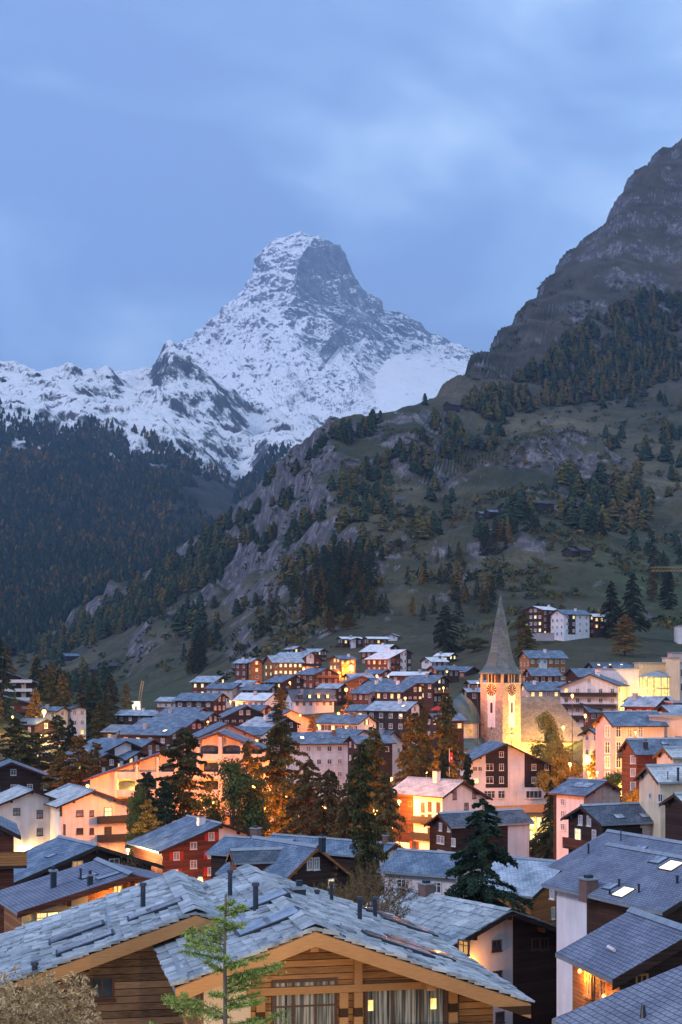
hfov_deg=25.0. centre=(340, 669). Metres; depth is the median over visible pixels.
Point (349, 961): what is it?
stone roof chalet
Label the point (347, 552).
conifer tree
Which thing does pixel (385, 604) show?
conifer tree
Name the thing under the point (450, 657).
chalet
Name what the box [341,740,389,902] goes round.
larch tree
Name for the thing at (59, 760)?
larch tree
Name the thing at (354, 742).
village house
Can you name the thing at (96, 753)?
larch tree
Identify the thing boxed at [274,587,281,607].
conifer tree
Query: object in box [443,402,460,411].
barn
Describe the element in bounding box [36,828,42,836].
window
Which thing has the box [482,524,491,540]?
conifer tree
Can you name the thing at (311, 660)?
chalet
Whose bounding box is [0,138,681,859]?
terrain
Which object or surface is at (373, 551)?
conifer tree
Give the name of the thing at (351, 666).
street lamp
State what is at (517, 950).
white and dark chalet
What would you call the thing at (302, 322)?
snowy peak
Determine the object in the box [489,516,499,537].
conifer tree
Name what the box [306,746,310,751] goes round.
window
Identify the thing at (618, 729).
window
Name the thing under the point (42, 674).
conifer tree
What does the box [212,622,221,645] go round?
conifer tree
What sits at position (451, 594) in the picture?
conifer tree
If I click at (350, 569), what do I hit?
conifer tree
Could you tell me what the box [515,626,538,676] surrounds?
larch tree
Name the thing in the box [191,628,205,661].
conifer tree
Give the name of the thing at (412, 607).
conifer tree
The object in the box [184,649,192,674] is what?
conifer tree
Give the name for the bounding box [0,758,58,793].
dark brown chalet
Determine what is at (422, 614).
conifer tree
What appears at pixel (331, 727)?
window
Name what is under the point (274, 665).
apartment house
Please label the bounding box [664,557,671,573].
conifer tree
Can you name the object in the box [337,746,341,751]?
window
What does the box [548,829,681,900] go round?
shingle roof house
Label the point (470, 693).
village house
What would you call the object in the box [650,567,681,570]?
crane
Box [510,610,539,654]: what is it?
larch tree
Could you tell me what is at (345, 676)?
chalet
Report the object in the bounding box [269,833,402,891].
long blue roof chalet
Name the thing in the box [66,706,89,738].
village house
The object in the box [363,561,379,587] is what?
conifer tree
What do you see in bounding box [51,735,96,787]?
larch tree
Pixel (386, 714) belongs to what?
chalet
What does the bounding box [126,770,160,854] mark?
spruce tree
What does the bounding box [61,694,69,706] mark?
conifer tree
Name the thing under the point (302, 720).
village house
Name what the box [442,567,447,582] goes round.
conifer tree
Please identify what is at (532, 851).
garden bush
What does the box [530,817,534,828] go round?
window
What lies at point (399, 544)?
shrubs
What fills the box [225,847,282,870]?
grey roof cottage
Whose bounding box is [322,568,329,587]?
conifer tree
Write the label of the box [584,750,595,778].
broadleaf tree
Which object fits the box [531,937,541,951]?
window
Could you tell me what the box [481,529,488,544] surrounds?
conifer tree
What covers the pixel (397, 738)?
village house
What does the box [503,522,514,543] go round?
conifer tree
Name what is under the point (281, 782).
larch tree
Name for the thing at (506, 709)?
village church
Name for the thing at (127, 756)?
village house
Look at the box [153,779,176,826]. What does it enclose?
spruce tree
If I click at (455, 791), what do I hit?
window
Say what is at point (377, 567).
conifer tree
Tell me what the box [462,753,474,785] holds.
spruce tree
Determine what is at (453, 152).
sky
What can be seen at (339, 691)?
chalet
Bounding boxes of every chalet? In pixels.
[0,672,38,702]
[0,695,42,717]
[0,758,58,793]
[0,785,55,851]
[0,857,162,932]
[0,869,228,1023]
[13,718,56,737]
[14,835,163,885]
[44,783,133,853]
[64,748,122,784]
[65,731,145,755]
[100,735,165,754]
[126,815,249,880]
[152,709,221,728]
[152,864,534,1023]
[172,693,228,713]
[189,676,228,692]
[204,681,241,707]
[215,834,353,895]
[218,705,268,725]
[232,657,248,680]
[233,678,263,694]
[234,726,272,743]
[239,682,278,702]
[239,715,300,749]
[240,702,272,713]
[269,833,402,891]
[276,650,323,669]
[283,645,306,651]
[293,666,341,687]
[305,649,328,661]
[315,683,346,705]
[315,712,379,731]
[327,654,357,677]
[335,635,363,647]
[341,671,374,679]
[343,704,368,714]
[348,680,386,704]
[349,638,364,648]
[358,643,399,662]
[361,677,394,684]
[363,637,389,647]
[363,648,413,671]
[363,667,391,677]
[363,699,426,750]
[367,880,556,1023]
[372,680,426,704]
[387,669,433,681]
[393,770,492,849]
[400,673,452,713]
[419,656,448,668]
[424,808,534,863]
[425,666,461,682]
[432,651,458,663]
[456,740,556,805]
[555,907,681,1009]
[560,802,653,853]
[590,614,604,637]
[620,693,670,710]
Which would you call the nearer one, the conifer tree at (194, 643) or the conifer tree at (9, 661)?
the conifer tree at (9, 661)
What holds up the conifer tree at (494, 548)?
on the terrain
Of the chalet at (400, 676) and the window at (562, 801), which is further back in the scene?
the chalet at (400, 676)
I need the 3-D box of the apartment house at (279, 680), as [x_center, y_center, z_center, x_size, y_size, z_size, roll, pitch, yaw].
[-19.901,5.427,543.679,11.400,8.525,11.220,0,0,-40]
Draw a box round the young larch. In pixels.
[149,894,291,1023]
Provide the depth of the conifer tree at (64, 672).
673.76 m
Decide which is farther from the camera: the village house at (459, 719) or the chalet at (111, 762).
the village house at (459, 719)
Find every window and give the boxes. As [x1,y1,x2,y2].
[10,769,16,775]
[13,808,19,815]
[35,910,64,920]
[36,810,43,818]
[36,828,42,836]
[63,824,65,834]
[72,860,82,866]
[76,810,83,816]
[76,828,83,834]
[89,828,94,834]
[89,975,115,1002]
[104,807,111,815]
[104,826,111,834]
[109,759,113,765]
[109,858,119,863]
[112,884,122,892]
[119,781,135,789]
[161,763,173,771]
[169,851,182,860]
[190,842,197,849]
[190,860,197,868]
[196,702,201,706]
[201,745,217,753]
[204,763,216,771]
[204,781,217,789]
[204,850,210,858]
[204,867,210,875]
[205,832,217,840]
[223,745,239,753]
[249,745,261,753]
[271,977,337,1023]
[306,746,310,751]
[306,857,312,870]
[313,857,319,870]
[323,725,328,730]
[327,746,331,751]
[327,759,331,764]
[329,725,335,730]
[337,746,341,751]
[364,979,447,1023]
[397,879,405,886]
[410,841,418,848]
[420,802,424,812]
[427,801,431,811]
[432,881,441,893]
[435,802,439,812]
[436,835,444,844]
[451,838,455,846]
[453,789,456,799]
[455,723,463,728]
[458,939,469,956]
[464,802,468,810]
[472,789,476,798]
[484,790,495,798]
[491,939,502,952]
[492,970,502,977]
[495,1011,505,1023]
[498,790,505,798]
[526,790,542,798]
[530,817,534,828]
[530,830,534,839]
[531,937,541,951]
[536,817,541,828]
[540,937,549,951]
[548,889,555,900]
[551,907,555,920]
[560,798,564,805]
[560,810,564,817]
[560,823,564,830]
[575,828,580,839]
[578,815,582,825]
[583,971,591,999]
[587,815,591,826]
[592,829,596,839]
[599,978,606,998]
[604,725,610,737]
[604,742,610,753]
[604,756,609,767]
[615,727,621,737]
[615,742,620,753]
[616,756,620,767]
[626,727,632,737]
[630,755,635,763]
[630,768,635,776]
[630,782,635,790]
[635,973,648,983]
[638,727,643,737]
[647,793,652,799]
[657,794,662,802]
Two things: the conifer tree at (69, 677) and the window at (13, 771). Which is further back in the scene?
the conifer tree at (69, 677)
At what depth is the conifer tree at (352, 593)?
749.62 m
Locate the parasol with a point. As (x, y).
(437, 708)
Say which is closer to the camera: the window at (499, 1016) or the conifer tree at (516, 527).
the window at (499, 1016)
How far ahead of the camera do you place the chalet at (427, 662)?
620.42 m
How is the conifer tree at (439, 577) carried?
on the terrain
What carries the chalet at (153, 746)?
on the terrain
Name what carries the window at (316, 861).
in the brown gabled chalet at (309, 865)
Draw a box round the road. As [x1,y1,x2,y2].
[35,737,88,771]
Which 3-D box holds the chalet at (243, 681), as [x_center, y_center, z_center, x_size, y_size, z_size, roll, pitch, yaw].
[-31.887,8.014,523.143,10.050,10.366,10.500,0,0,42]
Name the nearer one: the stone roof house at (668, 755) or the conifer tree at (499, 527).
the stone roof house at (668, 755)
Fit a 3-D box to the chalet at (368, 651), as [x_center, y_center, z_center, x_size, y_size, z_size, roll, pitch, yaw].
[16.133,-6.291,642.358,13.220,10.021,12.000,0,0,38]
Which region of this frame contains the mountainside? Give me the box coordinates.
[0,340,367,655]
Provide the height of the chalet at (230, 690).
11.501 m
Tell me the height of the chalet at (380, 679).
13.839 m
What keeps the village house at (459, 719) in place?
on the terrain
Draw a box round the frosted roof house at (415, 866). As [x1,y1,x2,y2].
[376,848,486,900]
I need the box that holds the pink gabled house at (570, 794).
[548,777,621,859]
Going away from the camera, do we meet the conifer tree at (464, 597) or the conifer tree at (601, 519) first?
the conifer tree at (464, 597)
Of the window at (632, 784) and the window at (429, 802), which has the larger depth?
the window at (429, 802)
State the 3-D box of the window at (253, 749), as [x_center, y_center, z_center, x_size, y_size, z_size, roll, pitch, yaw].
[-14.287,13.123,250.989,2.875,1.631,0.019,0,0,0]
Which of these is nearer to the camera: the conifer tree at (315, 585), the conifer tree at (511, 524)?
the conifer tree at (315, 585)
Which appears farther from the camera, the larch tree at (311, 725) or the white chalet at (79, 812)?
the larch tree at (311, 725)
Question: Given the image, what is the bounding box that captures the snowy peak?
[177,231,475,415]
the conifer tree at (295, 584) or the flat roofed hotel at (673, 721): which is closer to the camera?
the flat roofed hotel at (673, 721)
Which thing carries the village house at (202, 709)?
on the terrain
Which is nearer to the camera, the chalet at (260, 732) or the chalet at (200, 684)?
the chalet at (260, 732)
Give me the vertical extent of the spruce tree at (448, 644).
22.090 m
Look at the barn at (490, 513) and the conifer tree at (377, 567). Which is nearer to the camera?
the conifer tree at (377, 567)
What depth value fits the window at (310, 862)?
147.99 m
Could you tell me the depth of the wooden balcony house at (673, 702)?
300.02 m
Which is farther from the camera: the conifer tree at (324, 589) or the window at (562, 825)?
the conifer tree at (324, 589)
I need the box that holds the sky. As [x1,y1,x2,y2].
[0,0,681,371]
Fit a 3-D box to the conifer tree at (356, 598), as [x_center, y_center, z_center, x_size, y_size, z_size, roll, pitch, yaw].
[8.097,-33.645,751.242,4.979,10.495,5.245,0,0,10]
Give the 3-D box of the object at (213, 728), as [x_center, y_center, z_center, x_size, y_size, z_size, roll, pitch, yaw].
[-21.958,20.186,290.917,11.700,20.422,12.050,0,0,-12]
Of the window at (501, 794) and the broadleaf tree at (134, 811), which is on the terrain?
the broadleaf tree at (134, 811)
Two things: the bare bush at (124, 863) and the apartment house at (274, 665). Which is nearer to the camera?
the bare bush at (124, 863)
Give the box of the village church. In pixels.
[448,585,582,757]
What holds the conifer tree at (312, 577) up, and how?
on the terrain
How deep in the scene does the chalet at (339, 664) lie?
590.20 m
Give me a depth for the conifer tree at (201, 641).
860.13 m
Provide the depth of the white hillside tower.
640.00 m
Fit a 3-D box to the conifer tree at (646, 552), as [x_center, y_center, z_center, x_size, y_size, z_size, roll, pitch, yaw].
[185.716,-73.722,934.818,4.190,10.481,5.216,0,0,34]
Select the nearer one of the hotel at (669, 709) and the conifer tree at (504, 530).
the hotel at (669, 709)
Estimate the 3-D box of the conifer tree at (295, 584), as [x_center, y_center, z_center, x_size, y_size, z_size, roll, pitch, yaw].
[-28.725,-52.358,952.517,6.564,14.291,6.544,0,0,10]
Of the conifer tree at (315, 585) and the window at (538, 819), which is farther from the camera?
the conifer tree at (315, 585)
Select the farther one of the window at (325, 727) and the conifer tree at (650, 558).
the conifer tree at (650, 558)
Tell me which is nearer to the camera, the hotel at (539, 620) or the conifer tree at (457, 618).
the hotel at (539, 620)
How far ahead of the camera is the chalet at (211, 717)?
421.01 m
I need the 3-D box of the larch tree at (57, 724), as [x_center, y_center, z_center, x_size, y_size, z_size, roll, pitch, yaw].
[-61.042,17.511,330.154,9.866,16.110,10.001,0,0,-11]
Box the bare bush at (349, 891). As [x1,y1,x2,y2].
[312,874,411,919]
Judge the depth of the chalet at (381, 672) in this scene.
545.12 m
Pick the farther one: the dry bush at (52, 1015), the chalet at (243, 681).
the chalet at (243, 681)
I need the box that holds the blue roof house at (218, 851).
[205,826,295,878]
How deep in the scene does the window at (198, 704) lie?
477.49 m
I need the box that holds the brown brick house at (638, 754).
[618,737,681,801]
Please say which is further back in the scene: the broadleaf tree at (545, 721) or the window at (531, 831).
the broadleaf tree at (545, 721)
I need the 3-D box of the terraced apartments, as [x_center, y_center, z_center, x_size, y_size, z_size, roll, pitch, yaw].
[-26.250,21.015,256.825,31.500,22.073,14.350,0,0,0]
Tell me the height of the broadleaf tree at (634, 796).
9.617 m
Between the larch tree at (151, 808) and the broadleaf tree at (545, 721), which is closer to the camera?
the larch tree at (151, 808)
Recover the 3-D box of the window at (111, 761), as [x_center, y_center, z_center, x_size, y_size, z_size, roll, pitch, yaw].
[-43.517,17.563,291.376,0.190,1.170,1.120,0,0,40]
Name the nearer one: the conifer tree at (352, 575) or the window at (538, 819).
the window at (538, 819)
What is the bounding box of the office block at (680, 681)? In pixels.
[680,662,681,700]
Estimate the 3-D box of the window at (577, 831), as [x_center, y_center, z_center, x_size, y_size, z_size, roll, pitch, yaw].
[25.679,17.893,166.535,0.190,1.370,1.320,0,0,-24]
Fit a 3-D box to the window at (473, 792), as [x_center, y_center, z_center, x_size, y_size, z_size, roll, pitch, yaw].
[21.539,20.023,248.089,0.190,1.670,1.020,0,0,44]
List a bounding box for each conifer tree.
[0,635,12,671]
[0,656,19,719]
[0,710,6,727]
[1,644,16,674]
[25,688,42,717]
[28,656,48,700]
[29,654,40,679]
[37,668,47,699]
[38,671,64,711]
[39,665,48,696]
[41,661,56,700]
[52,676,63,703]
[53,668,65,700]
[54,672,71,705]
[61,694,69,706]
[62,670,74,704]
[66,672,74,695]
[73,683,90,732]
[74,669,89,706]
[83,678,103,737]
[85,679,108,730]
[91,669,102,697]
[100,667,109,691]
[100,677,121,723]
[101,700,116,726]
[102,680,117,717]
[116,683,134,718]
[179,643,187,661]
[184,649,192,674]
[187,644,194,671]
[189,638,204,670]
[190,635,208,669]
[191,623,207,652]
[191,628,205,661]
[192,650,204,674]
[193,645,205,668]
[203,626,210,647]
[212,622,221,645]
[254,603,259,619]
[255,615,265,637]
[266,590,273,607]
[268,599,277,618]
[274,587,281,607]
[287,588,294,602]
[289,576,294,595]
[290,575,297,593]
[295,574,304,598]
[298,572,305,588]
[298,599,308,621]
[300,588,307,605]
[303,565,307,578]
[303,592,316,621]
[305,568,314,589]
[308,555,317,574]
[308,580,320,610]
[312,583,322,614]
[313,559,322,584]
[317,566,324,586]
[318,556,325,579]
[319,582,328,604]
[320,545,327,564]
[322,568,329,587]
[322,588,335,617]
[322,607,328,626]
[323,550,330,574]
[336,537,348,563]
[343,540,349,566]
[344,562,352,588]
[346,537,353,560]
[346,545,358,581]
[346,585,356,612]
[347,561,358,586]
[353,590,361,609]
[357,581,365,599]
[359,587,365,604]
[361,574,366,593]
[362,570,377,596]
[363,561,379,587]
[364,589,375,613]
[365,590,374,614]
[367,595,377,615]
[368,544,376,566]
[370,586,377,606]
[375,563,381,577]
[376,593,384,610]
[380,547,385,559]
[380,594,390,612]
[404,566,411,584]
[407,595,416,615]
[418,567,427,585]
[419,603,427,620]
[420,561,429,581]
[429,594,437,613]
[436,567,442,583]
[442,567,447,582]
[444,545,451,558]
[445,562,452,582]
[446,575,457,597]
[448,562,463,588]
[451,581,462,601]
[452,598,463,623]
[454,541,462,556]
[458,549,463,561]
[460,582,469,601]
[461,586,468,602]
[473,578,479,598]
[477,529,483,540]
[477,584,484,604]
[478,540,484,555]
[479,589,490,612]
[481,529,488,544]
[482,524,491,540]
[486,540,490,552]
[486,582,490,598]
[486,586,495,606]
[487,576,496,599]
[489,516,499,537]
[490,532,501,554]
[494,567,505,587]
[495,568,504,590]
[496,521,501,540]
[501,527,505,541]
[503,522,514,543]
[509,517,514,535]
[513,522,518,533]
[520,502,533,531]
[528,513,536,531]
[586,505,602,533]
[596,512,607,536]
[643,528,659,553]
[643,541,648,555]
[646,547,660,572]
[655,554,667,579]
[657,554,666,570]
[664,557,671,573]
[675,545,681,563]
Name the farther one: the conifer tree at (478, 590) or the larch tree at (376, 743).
the conifer tree at (478, 590)
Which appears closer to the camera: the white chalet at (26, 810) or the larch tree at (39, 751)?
the white chalet at (26, 810)
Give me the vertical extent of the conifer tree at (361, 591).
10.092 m
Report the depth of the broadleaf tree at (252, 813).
210.97 m
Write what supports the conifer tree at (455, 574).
on the terrain
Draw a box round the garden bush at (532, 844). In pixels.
[530,832,543,851]
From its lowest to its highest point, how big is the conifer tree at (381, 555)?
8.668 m
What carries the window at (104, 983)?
in the stone roof chalet at (106, 942)
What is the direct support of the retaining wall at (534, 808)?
on the terrain
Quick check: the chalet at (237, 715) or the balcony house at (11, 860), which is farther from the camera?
the chalet at (237, 715)
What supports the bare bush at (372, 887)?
on the terrain
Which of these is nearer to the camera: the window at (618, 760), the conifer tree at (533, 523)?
the window at (618, 760)
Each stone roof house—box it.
[633,763,681,837]
[652,746,681,763]
[659,792,681,840]
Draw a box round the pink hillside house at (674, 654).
[667,652,681,661]
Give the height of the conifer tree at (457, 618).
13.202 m
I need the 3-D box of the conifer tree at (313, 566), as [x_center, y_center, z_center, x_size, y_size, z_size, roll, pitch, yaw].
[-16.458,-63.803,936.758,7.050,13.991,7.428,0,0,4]
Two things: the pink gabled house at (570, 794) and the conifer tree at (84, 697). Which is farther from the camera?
the conifer tree at (84, 697)
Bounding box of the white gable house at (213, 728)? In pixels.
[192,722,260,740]
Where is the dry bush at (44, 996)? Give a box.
[0,965,116,1023]
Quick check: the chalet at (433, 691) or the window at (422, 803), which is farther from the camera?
the chalet at (433, 691)
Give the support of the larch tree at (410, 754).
on the terrain
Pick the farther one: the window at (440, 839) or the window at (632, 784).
the window at (632, 784)
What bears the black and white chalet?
on the terrain
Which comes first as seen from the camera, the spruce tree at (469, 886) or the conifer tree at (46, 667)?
the spruce tree at (469, 886)
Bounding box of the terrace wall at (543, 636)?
[531,633,553,640]
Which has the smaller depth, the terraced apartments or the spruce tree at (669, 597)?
the terraced apartments
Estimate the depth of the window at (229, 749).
250.97 m
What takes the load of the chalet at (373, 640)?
on the terrain
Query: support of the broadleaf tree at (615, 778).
on the terrain
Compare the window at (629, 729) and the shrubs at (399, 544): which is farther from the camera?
the shrubs at (399, 544)
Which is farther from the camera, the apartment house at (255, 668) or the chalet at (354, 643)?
the chalet at (354, 643)
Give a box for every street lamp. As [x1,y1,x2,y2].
[348,662,354,669]
[477,681,477,745]
[571,693,573,759]
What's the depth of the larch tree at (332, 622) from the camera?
719.53 m
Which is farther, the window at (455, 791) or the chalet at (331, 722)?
the chalet at (331, 722)
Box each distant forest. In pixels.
[0,398,291,653]
[6,283,681,690]
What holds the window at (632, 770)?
in the brown brick house at (638, 754)
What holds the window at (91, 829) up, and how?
in the white chalet at (79, 812)
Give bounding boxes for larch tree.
[0,718,44,768]
[22,731,56,787]
[41,715,70,779]
[41,750,79,790]
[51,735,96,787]
[83,742,109,782]
[84,701,114,738]
[129,799,162,851]
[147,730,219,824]
[227,740,267,830]
[241,720,317,836]
[265,704,291,741]
[268,687,289,709]
[281,757,330,835]
[307,715,317,731]
[309,769,346,835]
[325,614,336,633]
[327,780,364,839]
[337,613,357,628]
[340,699,353,714]
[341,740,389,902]
[343,724,406,845]
[370,772,404,844]
[390,712,434,798]
[414,706,432,776]
[427,695,469,781]
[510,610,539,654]
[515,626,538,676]
[608,614,642,655]
[645,566,658,600]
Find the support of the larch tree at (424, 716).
on the terrain
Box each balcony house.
[0,816,26,933]
[664,701,681,704]
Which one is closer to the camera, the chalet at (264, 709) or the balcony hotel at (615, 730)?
the balcony hotel at (615, 730)
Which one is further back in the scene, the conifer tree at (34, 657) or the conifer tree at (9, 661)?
the conifer tree at (34, 657)
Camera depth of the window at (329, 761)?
327.89 m
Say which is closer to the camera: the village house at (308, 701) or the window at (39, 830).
the window at (39, 830)
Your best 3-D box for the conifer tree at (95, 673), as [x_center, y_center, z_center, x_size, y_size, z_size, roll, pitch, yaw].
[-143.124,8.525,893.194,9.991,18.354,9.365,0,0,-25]
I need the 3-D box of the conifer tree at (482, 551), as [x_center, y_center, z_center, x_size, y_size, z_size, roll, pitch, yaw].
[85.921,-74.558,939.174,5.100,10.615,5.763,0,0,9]
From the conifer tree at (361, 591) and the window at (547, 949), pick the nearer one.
the window at (547, 949)
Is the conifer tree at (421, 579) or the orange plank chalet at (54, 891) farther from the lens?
the conifer tree at (421, 579)
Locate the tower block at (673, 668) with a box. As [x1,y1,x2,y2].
[661,657,680,700]
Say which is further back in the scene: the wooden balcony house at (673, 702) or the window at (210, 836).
the wooden balcony house at (673, 702)
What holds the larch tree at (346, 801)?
on the terrain
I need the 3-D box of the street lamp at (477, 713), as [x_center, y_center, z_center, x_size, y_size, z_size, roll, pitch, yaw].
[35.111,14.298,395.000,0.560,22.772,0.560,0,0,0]
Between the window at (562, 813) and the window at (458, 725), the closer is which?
the window at (562, 813)
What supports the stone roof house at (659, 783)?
on the terrain
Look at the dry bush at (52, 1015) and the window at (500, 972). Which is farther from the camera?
the window at (500, 972)
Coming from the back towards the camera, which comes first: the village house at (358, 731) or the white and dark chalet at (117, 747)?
the village house at (358, 731)
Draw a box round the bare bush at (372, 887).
[325,861,419,913]
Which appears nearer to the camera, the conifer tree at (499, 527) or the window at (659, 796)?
the window at (659, 796)
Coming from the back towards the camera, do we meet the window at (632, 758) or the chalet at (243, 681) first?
the chalet at (243, 681)
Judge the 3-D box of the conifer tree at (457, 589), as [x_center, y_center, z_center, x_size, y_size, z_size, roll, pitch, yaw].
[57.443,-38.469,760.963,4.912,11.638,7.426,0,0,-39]
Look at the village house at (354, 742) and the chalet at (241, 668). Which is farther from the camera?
the chalet at (241, 668)
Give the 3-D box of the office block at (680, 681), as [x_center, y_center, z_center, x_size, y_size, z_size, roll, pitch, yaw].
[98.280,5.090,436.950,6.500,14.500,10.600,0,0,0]
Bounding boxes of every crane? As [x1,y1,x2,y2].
[138,680,143,700]
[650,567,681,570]
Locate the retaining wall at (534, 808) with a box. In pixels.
[495,804,551,811]
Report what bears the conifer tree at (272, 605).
on the terrain
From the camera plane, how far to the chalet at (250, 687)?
500.32 m
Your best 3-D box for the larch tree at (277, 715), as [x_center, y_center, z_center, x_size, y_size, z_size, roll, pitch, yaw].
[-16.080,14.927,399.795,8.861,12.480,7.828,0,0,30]
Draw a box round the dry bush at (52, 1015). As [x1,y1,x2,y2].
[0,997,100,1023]
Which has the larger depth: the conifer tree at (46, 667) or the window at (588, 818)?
the conifer tree at (46, 667)
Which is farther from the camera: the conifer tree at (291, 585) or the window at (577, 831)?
the conifer tree at (291, 585)
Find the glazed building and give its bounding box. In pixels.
[633,662,669,695]
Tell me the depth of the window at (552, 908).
138.94 m
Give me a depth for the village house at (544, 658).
519.37 m
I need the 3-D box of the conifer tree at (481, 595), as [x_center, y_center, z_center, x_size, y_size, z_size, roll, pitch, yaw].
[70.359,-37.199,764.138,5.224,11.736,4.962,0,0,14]
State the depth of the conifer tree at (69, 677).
898.23 m
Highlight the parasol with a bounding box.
[431,706,440,725]
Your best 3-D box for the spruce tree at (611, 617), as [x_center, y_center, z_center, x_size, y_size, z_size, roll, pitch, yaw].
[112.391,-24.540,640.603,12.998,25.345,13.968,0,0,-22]
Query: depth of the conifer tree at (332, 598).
753.02 m
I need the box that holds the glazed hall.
[525,812,552,848]
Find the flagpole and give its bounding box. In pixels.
[449,749,452,776]
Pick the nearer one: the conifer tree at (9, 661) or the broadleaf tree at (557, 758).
the broadleaf tree at (557, 758)
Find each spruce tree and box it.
[58,718,77,779]
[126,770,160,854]
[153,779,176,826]
[433,605,465,652]
[438,749,449,778]
[443,797,533,915]
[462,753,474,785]
[534,779,553,860]
[597,581,624,637]
[618,573,650,632]
[657,570,677,609]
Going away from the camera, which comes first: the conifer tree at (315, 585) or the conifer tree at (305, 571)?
the conifer tree at (315, 585)
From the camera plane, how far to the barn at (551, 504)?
1030.49 m
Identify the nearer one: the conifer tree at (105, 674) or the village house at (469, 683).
the village house at (469, 683)
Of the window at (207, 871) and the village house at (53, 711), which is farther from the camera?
the village house at (53, 711)
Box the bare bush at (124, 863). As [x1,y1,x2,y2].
[113,856,161,874]
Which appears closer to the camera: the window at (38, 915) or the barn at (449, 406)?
the window at (38, 915)
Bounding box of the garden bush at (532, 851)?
[530,839,540,855]
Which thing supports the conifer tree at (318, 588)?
on the terrain
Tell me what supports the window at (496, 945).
in the white and dark chalet at (517, 950)
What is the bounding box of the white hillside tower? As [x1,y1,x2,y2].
[673,625,681,643]
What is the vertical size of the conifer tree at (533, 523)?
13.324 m
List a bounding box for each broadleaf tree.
[124,781,152,856]
[190,756,275,836]
[457,637,488,651]
[527,710,565,781]
[534,738,584,803]
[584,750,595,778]
[602,768,621,801]
[621,787,638,801]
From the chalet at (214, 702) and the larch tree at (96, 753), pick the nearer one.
the larch tree at (96, 753)
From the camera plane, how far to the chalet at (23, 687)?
481.84 m
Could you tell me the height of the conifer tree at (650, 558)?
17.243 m
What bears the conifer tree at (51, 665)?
on the terrain
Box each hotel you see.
[517,605,555,632]
[548,608,591,640]
[557,672,629,726]
[563,666,606,682]
[578,728,595,778]
[580,702,604,725]
[584,662,628,667]
[591,710,668,795]
[646,713,681,736]
[655,705,681,712]
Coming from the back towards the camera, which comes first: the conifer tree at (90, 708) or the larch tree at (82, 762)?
the conifer tree at (90, 708)
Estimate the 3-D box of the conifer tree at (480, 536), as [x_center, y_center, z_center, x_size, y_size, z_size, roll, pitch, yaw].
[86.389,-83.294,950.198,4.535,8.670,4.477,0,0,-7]
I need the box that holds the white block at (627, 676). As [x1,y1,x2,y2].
[594,668,638,697]
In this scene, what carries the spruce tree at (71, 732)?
on the terrain
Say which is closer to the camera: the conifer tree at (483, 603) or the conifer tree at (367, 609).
the conifer tree at (367, 609)
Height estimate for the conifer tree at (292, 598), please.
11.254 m
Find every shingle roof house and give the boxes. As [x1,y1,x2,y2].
[541,842,681,1016]
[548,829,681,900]
[552,965,681,1023]
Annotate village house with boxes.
[39,704,71,731]
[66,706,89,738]
[100,724,131,737]
[113,708,156,724]
[116,723,191,749]
[118,751,148,766]
[132,718,205,733]
[154,697,175,713]
[162,707,210,711]
[232,691,278,706]
[266,709,315,731]
[283,689,336,714]
[283,730,355,798]
[335,727,367,734]
[342,676,367,701]
[343,735,396,811]
[366,728,405,784]
[383,633,400,640]
[423,713,467,775]
[453,665,479,676]
[459,686,479,736]
[463,678,486,687]
[516,649,568,681]
[521,668,562,681]
[521,680,565,701]
[608,663,633,667]
[622,696,675,702]
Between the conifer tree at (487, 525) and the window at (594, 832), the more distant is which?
the conifer tree at (487, 525)
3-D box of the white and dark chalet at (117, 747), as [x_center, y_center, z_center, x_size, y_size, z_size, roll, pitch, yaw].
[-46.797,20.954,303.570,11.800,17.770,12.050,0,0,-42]
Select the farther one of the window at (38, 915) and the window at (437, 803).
the window at (437, 803)
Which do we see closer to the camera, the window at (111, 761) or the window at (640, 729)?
the window at (640, 729)
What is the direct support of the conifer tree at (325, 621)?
on the terrain
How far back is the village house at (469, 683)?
469.40 m
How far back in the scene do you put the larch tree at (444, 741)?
274.13 m
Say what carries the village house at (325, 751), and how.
on the terrain
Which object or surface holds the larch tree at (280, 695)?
on the terrain
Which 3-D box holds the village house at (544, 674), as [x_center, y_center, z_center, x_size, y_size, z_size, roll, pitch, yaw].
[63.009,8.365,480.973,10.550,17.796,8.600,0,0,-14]
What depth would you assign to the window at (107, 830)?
239.89 m
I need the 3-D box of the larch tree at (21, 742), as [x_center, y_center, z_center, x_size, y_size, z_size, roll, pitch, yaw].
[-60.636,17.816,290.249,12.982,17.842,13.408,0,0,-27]
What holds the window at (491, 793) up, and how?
in the black and white chalet
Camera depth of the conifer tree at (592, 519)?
954.18 m
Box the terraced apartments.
[83,728,279,853]
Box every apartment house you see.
[247,657,264,681]
[262,673,306,693]
[263,655,304,679]
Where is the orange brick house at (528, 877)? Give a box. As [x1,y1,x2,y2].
[479,856,561,924]
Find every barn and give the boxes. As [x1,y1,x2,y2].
[63,653,79,660]
[88,666,97,675]
[97,662,120,671]
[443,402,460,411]
[474,511,484,519]
[483,510,497,517]
[497,503,504,515]
[534,500,548,510]
[543,499,553,510]
[561,547,578,557]
[575,546,591,556]
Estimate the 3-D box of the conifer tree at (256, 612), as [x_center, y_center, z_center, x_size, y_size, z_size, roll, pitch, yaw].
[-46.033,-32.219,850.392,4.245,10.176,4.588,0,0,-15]
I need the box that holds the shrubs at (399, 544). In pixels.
[53,280,681,679]
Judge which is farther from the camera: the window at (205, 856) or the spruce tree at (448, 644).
the spruce tree at (448, 644)
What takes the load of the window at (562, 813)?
in the pink gabled house at (570, 794)
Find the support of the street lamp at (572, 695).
on the terrain
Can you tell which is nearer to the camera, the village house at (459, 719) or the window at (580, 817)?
the window at (580, 817)

